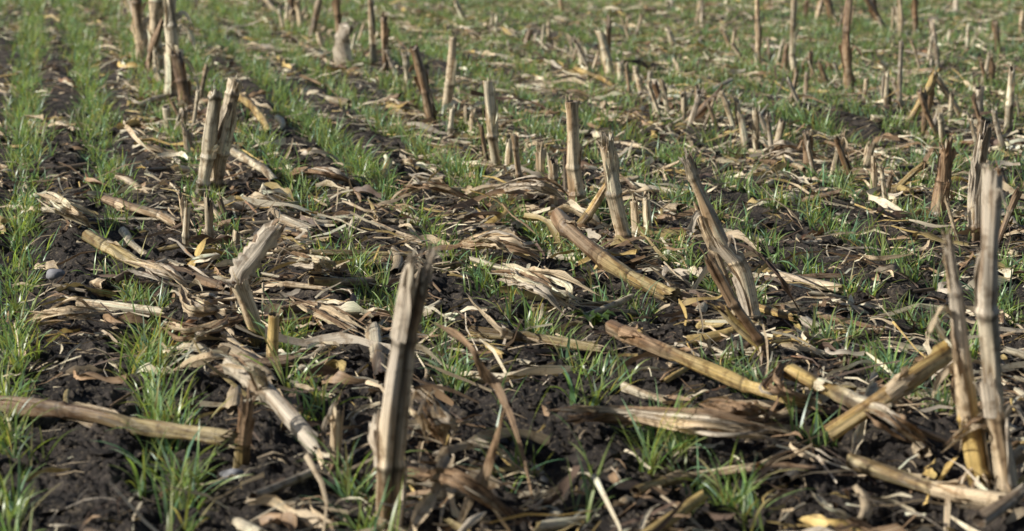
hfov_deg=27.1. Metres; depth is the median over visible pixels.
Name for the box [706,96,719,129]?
corn stalk
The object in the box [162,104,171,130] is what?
corn stalk
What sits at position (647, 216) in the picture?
corn stalk
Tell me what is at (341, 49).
corn stalk
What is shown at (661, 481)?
fallen cane
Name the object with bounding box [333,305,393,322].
fallen cane
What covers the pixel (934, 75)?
corn stalk
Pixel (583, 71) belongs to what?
fallen cane
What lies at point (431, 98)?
corn stalk
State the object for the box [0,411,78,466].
cereal tuft
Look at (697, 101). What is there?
corn stalk
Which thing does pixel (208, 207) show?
corn stalk
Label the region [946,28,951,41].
corn stalk
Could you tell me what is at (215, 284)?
fallen cane
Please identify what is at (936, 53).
corn stalk
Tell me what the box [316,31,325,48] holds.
corn stalk
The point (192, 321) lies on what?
fallen cane
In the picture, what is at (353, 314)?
fallen cane
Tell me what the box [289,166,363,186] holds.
husk
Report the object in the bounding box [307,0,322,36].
corn stalk
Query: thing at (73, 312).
husk
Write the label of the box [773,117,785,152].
corn stalk
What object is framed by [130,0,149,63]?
corn stalk
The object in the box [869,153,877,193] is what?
corn stalk
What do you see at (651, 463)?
cereal tuft
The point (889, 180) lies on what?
corn stalk
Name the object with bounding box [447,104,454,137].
corn stalk
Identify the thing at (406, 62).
corn stalk
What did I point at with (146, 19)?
corn stalk
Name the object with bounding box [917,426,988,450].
fallen cane
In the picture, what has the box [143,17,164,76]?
corn stalk
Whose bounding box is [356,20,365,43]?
corn stalk
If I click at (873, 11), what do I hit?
corn stalk
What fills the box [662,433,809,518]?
cereal tuft
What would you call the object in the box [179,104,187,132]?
corn stalk
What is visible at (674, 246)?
cereal tuft
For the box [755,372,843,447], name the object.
cereal tuft
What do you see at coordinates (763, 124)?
corn stalk
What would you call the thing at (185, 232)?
corn stalk
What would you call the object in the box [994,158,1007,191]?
corn stalk
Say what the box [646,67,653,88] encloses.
corn stalk
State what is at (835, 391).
fallen cane
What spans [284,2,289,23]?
corn stalk
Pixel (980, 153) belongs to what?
corn stalk
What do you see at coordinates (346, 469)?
cereal tuft
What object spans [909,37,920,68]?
corn stalk
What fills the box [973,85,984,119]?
corn stalk
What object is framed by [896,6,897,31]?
corn stalk
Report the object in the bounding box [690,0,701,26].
corn stalk
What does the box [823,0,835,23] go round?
corn stalk
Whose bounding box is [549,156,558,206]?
corn stalk
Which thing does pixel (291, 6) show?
corn stalk
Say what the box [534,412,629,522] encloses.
cereal tuft
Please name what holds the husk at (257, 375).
on the fallen cane at (297, 425)
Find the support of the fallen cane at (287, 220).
on the ground
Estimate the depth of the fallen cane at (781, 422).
2.66 m
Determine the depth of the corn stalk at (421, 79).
6.04 m
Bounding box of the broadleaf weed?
[569,308,616,326]
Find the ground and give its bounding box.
[0,0,1023,530]
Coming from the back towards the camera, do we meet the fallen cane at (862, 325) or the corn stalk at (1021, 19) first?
the corn stalk at (1021, 19)
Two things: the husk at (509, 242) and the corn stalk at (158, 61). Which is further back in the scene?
the corn stalk at (158, 61)
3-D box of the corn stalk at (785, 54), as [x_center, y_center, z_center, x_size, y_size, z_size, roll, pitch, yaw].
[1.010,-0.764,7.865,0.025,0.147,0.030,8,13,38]
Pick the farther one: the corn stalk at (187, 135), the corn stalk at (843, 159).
the corn stalk at (187, 135)
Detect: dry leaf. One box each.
[173,349,226,370]
[320,398,335,450]
[435,323,533,498]
[455,406,506,530]
[459,211,500,223]
[466,293,513,338]
[732,242,801,313]
[810,490,850,518]
[858,252,917,260]
[931,311,951,348]
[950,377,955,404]
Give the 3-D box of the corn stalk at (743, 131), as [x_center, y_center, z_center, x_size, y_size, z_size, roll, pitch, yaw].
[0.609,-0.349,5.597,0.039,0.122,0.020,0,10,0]
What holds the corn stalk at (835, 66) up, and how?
on the ground
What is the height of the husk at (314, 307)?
0.053 m
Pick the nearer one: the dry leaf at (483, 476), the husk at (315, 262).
the dry leaf at (483, 476)
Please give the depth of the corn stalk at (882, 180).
4.49 m
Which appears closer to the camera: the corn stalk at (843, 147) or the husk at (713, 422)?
the husk at (713, 422)
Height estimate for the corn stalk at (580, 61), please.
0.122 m
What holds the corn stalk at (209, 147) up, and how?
on the ground
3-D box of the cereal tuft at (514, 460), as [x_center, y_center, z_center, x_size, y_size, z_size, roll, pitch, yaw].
[0.001,0.211,2.491,0.147,0.121,0.130,5,11,23]
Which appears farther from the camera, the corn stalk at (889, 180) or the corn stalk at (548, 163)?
the corn stalk at (548, 163)
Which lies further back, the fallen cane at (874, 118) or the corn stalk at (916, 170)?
the fallen cane at (874, 118)
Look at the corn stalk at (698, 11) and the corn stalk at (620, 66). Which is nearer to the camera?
the corn stalk at (620, 66)
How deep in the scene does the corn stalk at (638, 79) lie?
6.94 m
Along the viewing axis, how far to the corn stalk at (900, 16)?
9.53 m
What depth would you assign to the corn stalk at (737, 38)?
8.65 m
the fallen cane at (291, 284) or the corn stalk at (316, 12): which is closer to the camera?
the fallen cane at (291, 284)
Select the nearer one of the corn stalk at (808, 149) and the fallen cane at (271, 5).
the corn stalk at (808, 149)
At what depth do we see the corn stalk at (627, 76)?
6.71 m
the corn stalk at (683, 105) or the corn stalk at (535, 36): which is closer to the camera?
the corn stalk at (683, 105)
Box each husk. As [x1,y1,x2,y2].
[11,297,118,324]
[35,191,103,231]
[120,256,204,292]
[158,310,261,340]
[174,284,238,317]
[220,353,268,405]
[284,294,367,335]
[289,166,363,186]
[289,251,336,272]
[395,181,478,203]
[409,388,458,445]
[410,467,528,526]
[457,230,546,262]
[490,263,604,317]
[495,175,571,200]
[546,405,795,442]
[698,398,778,420]
[759,140,831,160]
[759,359,818,401]
[864,403,935,451]
[941,412,1015,452]
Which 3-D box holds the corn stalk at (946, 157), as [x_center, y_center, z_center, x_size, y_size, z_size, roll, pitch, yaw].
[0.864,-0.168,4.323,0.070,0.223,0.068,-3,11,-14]
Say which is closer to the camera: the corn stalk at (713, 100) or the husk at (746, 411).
the husk at (746, 411)
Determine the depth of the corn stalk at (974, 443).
2.40 m
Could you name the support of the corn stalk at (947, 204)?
on the ground
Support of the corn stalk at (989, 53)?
on the ground
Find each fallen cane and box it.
[0,396,236,448]
[12,162,87,175]
[27,120,80,127]
[76,299,168,316]
[81,230,139,267]
[101,195,181,227]
[110,258,170,284]
[118,226,190,267]
[134,93,170,108]
[146,260,229,291]
[151,313,242,342]
[209,295,237,304]
[222,357,331,457]
[230,147,277,182]
[238,92,272,136]
[248,461,329,498]
[263,0,277,11]
[279,214,318,231]
[281,312,366,328]
[284,281,353,293]
[300,88,352,106]
[308,276,375,287]
[309,249,411,256]
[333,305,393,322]
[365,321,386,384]
[371,220,425,243]
[415,258,466,273]
[452,159,499,167]
[468,326,605,353]
[473,51,517,60]
[524,23,578,58]
[531,300,624,311]
[550,208,681,302]
[573,66,615,87]
[605,319,826,411]
[620,381,667,403]
[630,181,687,194]
[630,463,759,494]
[747,148,806,172]
[752,418,789,432]
[759,303,799,322]
[764,272,845,281]
[783,364,900,416]
[815,311,888,334]
[824,339,951,440]
[839,167,933,179]
[846,453,1023,512]
[870,115,920,120]
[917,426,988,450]
[961,111,976,127]
[971,482,1023,527]
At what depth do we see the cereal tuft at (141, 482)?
2.47 m
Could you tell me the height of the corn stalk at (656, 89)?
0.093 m
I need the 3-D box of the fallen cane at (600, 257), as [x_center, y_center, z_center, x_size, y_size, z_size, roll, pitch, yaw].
[0.176,-0.019,3.709,0.038,0.099,0.489,-5,11,-23]
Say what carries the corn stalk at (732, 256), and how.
on the ground
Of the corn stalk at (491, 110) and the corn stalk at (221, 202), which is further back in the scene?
the corn stalk at (491, 110)
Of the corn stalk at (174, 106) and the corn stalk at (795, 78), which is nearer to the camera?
the corn stalk at (174, 106)
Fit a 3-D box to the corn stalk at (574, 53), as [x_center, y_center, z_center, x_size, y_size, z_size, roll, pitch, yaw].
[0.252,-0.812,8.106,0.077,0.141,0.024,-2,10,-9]
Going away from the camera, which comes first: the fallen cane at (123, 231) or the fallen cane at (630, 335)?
the fallen cane at (630, 335)
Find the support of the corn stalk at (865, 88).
on the ground
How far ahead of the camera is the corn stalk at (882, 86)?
6.49 m
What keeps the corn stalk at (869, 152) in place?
on the ground
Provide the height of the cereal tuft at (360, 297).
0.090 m
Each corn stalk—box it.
[118,0,149,45]
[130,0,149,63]
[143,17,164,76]
[147,0,180,73]
[153,47,164,87]
[153,65,164,86]
[156,53,163,71]
[162,0,198,103]
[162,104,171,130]
[163,110,182,134]
[167,43,193,110]
[168,98,186,128]
[178,190,193,250]
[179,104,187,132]
[181,122,193,155]
[182,200,190,250]
[191,84,201,129]
[195,79,222,196]
[199,61,212,107]
[204,191,218,238]
[209,75,243,196]
[216,193,228,218]
[219,217,285,347]
[231,229,239,245]
[233,385,258,468]
[266,304,284,356]
[275,6,283,29]
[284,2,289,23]
[287,0,305,24]
[288,0,304,29]
[291,15,294,29]
[297,5,307,24]
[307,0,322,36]
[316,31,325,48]
[325,401,343,473]
[331,0,341,32]
[333,17,357,65]
[351,31,356,50]
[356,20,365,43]
[368,0,377,63]
[368,241,441,530]
[380,12,390,70]
[383,45,399,78]
[400,49,411,84]
[408,41,437,125]
[422,61,437,120]
[442,35,456,111]
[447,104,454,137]
[453,0,467,21]
[463,104,468,123]
[467,105,475,140]
[477,118,490,161]
[481,73,502,170]
[489,9,493,29]
[494,15,498,34]
[501,131,513,167]
[510,131,522,180]
[523,28,532,47]
[533,30,537,46]
[534,141,550,168]
[535,142,545,171]
[540,23,553,49]
[545,18,551,41]
[547,150,562,185]
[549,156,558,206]
[558,0,563,11]
[559,151,568,195]
[565,91,585,205]
[566,33,574,52]
[570,36,587,64]
[571,34,591,70]
[577,180,605,224]
[578,54,584,64]
[580,45,586,57]
[591,48,599,71]
[595,25,614,77]
[597,130,631,238]
[604,13,611,76]
[616,53,624,85]
[619,16,629,40]
[624,62,630,92]
[626,14,628,30]
[629,194,639,236]
[632,65,645,90]
[635,9,644,35]
[636,74,642,90]
[641,191,652,242]
[645,79,662,121]
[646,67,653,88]
[651,80,661,98]
[657,78,670,119]
[664,24,676,46]
[677,84,726,128]
[678,147,767,329]
[680,90,691,122]
[681,91,688,109]
[686,87,703,127]
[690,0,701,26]
[692,201,737,316]
[697,246,773,357]
[700,3,704,22]
[703,92,719,127]
[704,302,778,365]
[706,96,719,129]
[718,26,730,49]
[719,88,738,134]
[729,39,744,60]
[731,26,735,53]
[734,94,740,133]
[735,35,741,50]
[736,111,748,149]
[749,41,765,65]
[752,103,759,147]
[752,129,767,149]
[753,52,758,69]
[755,0,761,64]
[759,113,767,138]
[765,34,774,60]
[765,111,773,151]
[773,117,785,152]
[775,37,785,65]
[777,76,804,113]
[781,40,789,69]
[789,0,797,70]
[789,65,798,105]
[796,130,813,173]
[801,47,813,79]
[802,0,808,19]
[802,66,810,101]
[802,130,816,174]
[806,55,815,79]
[815,0,823,20]
[818,60,832,82]
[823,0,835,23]
[827,130,848,181]
[832,62,842,83]
[834,135,853,182]
[838,0,862,92]
[838,135,852,171]
[839,13,843,29]
[851,3,855,27]
[862,76,868,97]
[862,136,875,175]
[864,0,889,30]
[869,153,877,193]
[871,0,877,26]
[877,16,885,33]
[877,162,887,199]
[881,71,885,102]
[883,68,889,104]
[886,168,893,192]
[888,87,902,109]
[890,75,905,108]
[890,161,928,193]
[891,5,895,33]
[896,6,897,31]
[896,39,903,108]
[897,0,903,37]
[907,65,938,121]
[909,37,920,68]
[911,0,918,37]
[917,86,938,136]
[918,76,935,115]
[920,87,928,141]
[922,130,956,222]
[925,111,937,140]
[926,33,932,63]
[926,227,994,489]
[928,19,937,55]
[928,49,934,66]
[933,45,939,69]
[934,69,962,118]
[936,104,944,144]
[943,196,959,240]
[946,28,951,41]
[947,89,954,119]
[952,0,958,12]
[965,22,975,51]
[966,111,976,145]
[967,120,992,241]
[969,115,985,146]
[970,93,985,137]
[972,161,1023,491]
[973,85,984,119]
[978,57,993,87]
[980,48,991,84]
[989,51,1004,84]
[991,17,1002,53]
[991,107,1006,152]
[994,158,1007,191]
[998,182,1023,246]
[1003,61,1018,132]
[1018,10,1023,36]
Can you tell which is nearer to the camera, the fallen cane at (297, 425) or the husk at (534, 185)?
the fallen cane at (297, 425)
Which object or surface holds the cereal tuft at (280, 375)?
on the ground
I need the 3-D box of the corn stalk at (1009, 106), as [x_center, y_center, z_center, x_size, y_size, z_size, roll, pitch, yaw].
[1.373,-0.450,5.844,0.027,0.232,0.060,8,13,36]
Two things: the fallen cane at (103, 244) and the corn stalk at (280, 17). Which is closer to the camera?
the fallen cane at (103, 244)
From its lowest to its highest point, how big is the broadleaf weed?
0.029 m
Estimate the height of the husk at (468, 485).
0.069 m
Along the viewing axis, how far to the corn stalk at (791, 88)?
6.28 m
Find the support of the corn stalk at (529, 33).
on the ground
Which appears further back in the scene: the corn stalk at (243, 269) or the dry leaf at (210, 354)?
the corn stalk at (243, 269)
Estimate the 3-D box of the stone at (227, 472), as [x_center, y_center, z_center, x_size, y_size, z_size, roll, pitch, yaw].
[-0.330,0.247,2.506,0.031,0.018,0.021,0,10,0]
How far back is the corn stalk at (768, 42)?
8.23 m
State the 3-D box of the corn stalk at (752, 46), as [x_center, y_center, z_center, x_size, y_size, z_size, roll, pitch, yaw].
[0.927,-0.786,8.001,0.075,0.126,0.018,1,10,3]
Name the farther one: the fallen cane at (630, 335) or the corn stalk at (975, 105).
the corn stalk at (975, 105)
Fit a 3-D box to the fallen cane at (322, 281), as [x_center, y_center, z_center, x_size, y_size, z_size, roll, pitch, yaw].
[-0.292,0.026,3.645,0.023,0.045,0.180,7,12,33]
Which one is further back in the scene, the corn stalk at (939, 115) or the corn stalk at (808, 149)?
the corn stalk at (939, 115)
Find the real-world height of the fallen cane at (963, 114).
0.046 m
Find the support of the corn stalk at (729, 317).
on the ground
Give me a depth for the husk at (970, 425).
2.40 m
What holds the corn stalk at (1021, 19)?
on the ground
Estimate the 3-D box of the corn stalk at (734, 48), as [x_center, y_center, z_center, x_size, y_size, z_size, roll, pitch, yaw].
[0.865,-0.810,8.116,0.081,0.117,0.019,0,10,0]
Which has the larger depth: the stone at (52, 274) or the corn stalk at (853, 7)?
the corn stalk at (853, 7)
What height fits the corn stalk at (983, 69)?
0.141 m
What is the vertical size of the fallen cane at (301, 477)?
0.022 m
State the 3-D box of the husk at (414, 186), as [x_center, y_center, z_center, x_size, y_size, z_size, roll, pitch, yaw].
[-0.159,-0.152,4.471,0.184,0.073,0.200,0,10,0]
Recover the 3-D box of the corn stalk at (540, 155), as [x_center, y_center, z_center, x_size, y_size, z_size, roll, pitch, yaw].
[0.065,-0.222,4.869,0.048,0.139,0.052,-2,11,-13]
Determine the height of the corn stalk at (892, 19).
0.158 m
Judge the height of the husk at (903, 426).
0.064 m
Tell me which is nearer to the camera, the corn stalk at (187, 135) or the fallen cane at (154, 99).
the corn stalk at (187, 135)
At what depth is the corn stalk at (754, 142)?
5.46 m
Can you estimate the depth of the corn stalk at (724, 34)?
8.70 m
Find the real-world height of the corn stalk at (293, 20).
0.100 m
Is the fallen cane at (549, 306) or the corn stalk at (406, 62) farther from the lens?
the corn stalk at (406, 62)
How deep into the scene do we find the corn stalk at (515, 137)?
4.79 m
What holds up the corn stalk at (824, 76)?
on the ground
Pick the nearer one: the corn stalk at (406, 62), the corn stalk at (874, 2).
the corn stalk at (406, 62)
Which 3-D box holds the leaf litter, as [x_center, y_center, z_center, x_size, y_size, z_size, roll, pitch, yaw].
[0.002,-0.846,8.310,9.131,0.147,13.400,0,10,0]
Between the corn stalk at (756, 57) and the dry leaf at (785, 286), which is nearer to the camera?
the dry leaf at (785, 286)
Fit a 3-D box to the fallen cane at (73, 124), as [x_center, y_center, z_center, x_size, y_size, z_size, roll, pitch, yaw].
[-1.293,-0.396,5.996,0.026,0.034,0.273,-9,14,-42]
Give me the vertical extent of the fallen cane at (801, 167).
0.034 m
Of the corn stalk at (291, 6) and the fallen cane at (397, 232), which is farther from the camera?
the corn stalk at (291, 6)
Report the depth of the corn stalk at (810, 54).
7.37 m
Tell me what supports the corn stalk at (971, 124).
on the ground
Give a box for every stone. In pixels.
[46,269,64,279]
[219,468,244,478]
[874,263,899,278]
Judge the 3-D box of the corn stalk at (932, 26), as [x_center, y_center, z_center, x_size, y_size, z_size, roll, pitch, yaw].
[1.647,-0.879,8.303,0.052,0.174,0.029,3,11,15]
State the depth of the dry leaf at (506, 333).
3.14 m
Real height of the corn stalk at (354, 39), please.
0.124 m
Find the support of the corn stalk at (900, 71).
on the ground
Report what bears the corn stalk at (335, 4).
on the ground
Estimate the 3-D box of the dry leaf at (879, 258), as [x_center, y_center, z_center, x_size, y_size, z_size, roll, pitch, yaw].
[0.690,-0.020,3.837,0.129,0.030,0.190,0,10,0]
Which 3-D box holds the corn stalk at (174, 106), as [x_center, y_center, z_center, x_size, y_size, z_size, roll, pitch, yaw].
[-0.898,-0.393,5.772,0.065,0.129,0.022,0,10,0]
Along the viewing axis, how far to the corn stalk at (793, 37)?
7.76 m
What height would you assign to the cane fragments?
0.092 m
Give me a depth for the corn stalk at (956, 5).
10.96 m
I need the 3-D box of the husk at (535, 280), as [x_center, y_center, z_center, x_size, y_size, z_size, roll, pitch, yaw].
[0.024,0.027,3.437,0.116,0.067,0.318,-6,12,-31]
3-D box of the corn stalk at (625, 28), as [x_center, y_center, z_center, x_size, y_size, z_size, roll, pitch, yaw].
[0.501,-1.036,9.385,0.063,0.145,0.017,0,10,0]
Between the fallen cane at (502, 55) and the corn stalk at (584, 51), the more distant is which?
the fallen cane at (502, 55)
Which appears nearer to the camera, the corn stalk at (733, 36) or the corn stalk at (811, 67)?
the corn stalk at (811, 67)
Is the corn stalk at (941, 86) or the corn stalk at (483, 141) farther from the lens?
the corn stalk at (941, 86)
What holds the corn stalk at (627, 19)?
on the ground
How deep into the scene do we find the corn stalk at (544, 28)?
8.76 m
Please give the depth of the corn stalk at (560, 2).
10.88 m
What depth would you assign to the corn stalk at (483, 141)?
5.13 m
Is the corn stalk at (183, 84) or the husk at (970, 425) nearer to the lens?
the husk at (970, 425)
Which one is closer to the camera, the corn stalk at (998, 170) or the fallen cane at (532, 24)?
the corn stalk at (998, 170)
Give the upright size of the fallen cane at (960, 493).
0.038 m
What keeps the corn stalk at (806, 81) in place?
on the ground
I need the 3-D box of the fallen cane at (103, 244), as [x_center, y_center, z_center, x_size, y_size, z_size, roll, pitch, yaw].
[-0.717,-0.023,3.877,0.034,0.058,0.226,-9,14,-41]
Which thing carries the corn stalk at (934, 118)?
on the ground
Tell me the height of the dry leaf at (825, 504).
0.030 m
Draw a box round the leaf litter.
[0,0,1023,530]
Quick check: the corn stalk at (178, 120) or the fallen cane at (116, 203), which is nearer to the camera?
the fallen cane at (116, 203)
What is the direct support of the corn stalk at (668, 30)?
on the ground
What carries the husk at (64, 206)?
on the ground
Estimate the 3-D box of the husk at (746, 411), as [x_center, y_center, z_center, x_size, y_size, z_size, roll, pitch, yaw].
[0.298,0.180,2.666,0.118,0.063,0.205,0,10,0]
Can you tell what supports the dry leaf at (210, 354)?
on the ground
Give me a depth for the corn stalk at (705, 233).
3.40 m
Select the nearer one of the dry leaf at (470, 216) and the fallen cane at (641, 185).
the dry leaf at (470, 216)
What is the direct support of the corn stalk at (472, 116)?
on the ground
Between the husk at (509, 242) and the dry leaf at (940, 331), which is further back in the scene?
the husk at (509, 242)
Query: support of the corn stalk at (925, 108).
on the ground
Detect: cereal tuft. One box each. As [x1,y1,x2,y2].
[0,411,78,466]
[89,416,232,499]
[103,307,176,376]
[237,327,335,393]
[292,431,434,503]
[332,266,398,308]
[415,339,496,385]
[466,388,559,492]
[534,345,645,405]
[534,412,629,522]
[610,392,708,476]
[653,229,701,267]
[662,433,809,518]
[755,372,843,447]
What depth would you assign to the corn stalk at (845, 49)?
7.03 m
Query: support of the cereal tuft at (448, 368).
on the ground
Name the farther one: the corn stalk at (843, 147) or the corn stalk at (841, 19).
the corn stalk at (841, 19)
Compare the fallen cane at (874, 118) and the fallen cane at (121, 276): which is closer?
the fallen cane at (121, 276)
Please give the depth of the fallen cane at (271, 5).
10.85 m
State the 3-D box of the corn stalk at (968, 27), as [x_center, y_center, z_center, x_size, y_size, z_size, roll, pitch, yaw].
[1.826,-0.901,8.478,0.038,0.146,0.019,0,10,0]
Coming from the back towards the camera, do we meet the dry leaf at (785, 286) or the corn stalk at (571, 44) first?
the corn stalk at (571, 44)
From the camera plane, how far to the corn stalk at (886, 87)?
6.33 m
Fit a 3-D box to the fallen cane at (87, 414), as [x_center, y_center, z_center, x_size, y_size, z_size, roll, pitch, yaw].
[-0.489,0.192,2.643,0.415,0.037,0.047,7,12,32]
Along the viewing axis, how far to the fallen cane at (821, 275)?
3.71 m
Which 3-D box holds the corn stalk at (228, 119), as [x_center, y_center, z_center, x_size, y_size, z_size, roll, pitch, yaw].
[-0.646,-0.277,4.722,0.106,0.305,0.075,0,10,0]
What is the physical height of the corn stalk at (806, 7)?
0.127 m
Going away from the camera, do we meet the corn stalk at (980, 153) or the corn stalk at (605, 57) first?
the corn stalk at (980, 153)
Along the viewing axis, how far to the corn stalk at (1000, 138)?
5.49 m
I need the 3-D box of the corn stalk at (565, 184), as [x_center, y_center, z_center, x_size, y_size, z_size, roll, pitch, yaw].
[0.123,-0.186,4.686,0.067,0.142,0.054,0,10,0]
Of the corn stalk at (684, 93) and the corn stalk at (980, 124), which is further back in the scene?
the corn stalk at (684, 93)
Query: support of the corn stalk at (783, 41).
on the ground
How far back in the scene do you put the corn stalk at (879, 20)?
9.71 m
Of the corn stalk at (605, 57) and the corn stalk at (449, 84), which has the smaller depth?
the corn stalk at (449, 84)
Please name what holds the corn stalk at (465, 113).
on the ground
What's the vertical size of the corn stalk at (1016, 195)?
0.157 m
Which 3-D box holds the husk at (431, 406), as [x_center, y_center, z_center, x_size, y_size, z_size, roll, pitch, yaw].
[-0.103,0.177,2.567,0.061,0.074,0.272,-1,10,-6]
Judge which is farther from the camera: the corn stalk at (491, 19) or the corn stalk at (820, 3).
the corn stalk at (820, 3)
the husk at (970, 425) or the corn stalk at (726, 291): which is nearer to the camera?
the husk at (970, 425)
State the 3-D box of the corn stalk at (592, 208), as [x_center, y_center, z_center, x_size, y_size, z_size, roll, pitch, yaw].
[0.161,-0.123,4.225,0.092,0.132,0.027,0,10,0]
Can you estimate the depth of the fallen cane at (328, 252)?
3.92 m
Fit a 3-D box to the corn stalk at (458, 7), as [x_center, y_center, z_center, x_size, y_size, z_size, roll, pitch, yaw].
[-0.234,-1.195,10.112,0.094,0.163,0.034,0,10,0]
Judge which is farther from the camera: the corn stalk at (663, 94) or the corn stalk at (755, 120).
the corn stalk at (663, 94)
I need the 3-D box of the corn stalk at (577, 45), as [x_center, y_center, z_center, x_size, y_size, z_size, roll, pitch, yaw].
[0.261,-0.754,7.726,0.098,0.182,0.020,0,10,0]
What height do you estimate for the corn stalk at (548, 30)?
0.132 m
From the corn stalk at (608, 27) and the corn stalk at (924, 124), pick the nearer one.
the corn stalk at (924, 124)
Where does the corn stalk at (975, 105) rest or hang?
on the ground
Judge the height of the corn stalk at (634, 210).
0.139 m
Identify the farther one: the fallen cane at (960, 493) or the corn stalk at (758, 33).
the corn stalk at (758, 33)
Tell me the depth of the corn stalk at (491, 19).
9.73 m
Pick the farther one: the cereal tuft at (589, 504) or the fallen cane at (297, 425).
the fallen cane at (297, 425)
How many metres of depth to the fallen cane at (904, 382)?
2.58 m
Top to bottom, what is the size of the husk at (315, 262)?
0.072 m
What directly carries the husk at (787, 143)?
on the ground
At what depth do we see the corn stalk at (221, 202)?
4.34 m
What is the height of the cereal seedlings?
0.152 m
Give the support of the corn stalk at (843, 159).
on the ground
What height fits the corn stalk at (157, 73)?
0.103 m
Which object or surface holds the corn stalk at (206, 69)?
on the ground
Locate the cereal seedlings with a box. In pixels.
[0,0,1023,530]
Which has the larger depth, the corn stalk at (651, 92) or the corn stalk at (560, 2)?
the corn stalk at (560, 2)
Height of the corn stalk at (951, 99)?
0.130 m
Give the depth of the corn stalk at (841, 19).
9.71 m
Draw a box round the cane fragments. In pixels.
[0,0,1023,530]
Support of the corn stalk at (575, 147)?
on the ground
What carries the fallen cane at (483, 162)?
on the ground
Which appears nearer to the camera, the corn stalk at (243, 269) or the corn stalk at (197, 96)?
the corn stalk at (243, 269)
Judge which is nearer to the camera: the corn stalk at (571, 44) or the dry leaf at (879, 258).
the dry leaf at (879, 258)
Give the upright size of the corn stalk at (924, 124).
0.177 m
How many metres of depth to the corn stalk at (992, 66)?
7.27 m
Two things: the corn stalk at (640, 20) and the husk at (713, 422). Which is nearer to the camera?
the husk at (713, 422)
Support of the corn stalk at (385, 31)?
on the ground
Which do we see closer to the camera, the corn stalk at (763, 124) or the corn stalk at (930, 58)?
the corn stalk at (763, 124)
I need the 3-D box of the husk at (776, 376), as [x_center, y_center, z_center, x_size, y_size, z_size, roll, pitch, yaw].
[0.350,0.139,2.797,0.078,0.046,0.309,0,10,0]
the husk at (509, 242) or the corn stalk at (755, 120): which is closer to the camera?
the husk at (509, 242)
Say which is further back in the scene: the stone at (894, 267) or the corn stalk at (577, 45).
the corn stalk at (577, 45)
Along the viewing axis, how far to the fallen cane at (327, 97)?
6.75 m
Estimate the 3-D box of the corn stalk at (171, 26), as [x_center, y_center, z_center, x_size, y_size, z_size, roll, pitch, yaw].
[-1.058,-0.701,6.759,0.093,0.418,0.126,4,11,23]
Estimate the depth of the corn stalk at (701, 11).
10.27 m
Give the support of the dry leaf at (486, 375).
on the ground
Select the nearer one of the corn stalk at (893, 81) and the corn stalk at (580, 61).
the corn stalk at (893, 81)
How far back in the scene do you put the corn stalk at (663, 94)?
6.21 m
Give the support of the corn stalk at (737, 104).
on the ground
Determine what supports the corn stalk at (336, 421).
on the ground
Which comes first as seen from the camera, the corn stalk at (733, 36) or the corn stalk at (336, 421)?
the corn stalk at (336, 421)
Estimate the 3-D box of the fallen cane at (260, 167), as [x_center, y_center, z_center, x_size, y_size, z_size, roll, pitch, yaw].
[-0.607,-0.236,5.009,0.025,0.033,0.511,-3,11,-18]
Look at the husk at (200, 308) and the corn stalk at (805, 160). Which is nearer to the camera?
the husk at (200, 308)
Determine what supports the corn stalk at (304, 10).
on the ground
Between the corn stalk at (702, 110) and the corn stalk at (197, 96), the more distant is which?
the corn stalk at (702, 110)
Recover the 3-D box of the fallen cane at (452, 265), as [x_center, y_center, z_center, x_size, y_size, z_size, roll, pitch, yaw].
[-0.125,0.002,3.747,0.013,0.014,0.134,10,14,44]
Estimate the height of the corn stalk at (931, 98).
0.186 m
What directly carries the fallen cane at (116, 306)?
on the ground
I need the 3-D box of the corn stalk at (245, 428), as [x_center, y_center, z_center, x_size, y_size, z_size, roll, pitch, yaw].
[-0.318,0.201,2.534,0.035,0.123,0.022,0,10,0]
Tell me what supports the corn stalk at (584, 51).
on the ground
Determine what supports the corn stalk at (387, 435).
on the ground
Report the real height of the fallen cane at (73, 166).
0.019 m
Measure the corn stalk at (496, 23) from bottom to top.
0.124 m
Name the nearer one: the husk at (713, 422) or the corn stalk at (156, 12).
the husk at (713, 422)
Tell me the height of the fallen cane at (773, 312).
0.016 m
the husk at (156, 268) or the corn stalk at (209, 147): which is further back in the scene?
the corn stalk at (209, 147)
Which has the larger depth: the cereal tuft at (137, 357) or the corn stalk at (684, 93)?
the corn stalk at (684, 93)
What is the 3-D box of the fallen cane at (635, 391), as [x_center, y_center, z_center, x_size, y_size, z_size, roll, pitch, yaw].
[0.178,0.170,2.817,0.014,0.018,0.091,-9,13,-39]
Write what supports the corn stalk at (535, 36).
on the ground
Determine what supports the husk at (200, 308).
on the fallen cane at (192, 321)
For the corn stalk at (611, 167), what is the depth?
4.08 m
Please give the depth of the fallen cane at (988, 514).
2.28 m
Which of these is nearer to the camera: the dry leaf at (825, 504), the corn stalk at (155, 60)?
the dry leaf at (825, 504)
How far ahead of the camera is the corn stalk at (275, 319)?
3.01 m
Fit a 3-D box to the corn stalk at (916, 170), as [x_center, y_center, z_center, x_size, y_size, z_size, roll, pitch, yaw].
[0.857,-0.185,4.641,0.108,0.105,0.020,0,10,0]
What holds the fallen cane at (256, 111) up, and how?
on the ground
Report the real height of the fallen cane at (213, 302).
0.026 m
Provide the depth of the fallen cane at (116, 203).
4.37 m
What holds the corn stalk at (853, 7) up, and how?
on the ground
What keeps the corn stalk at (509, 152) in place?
on the ground
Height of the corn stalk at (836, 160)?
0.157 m

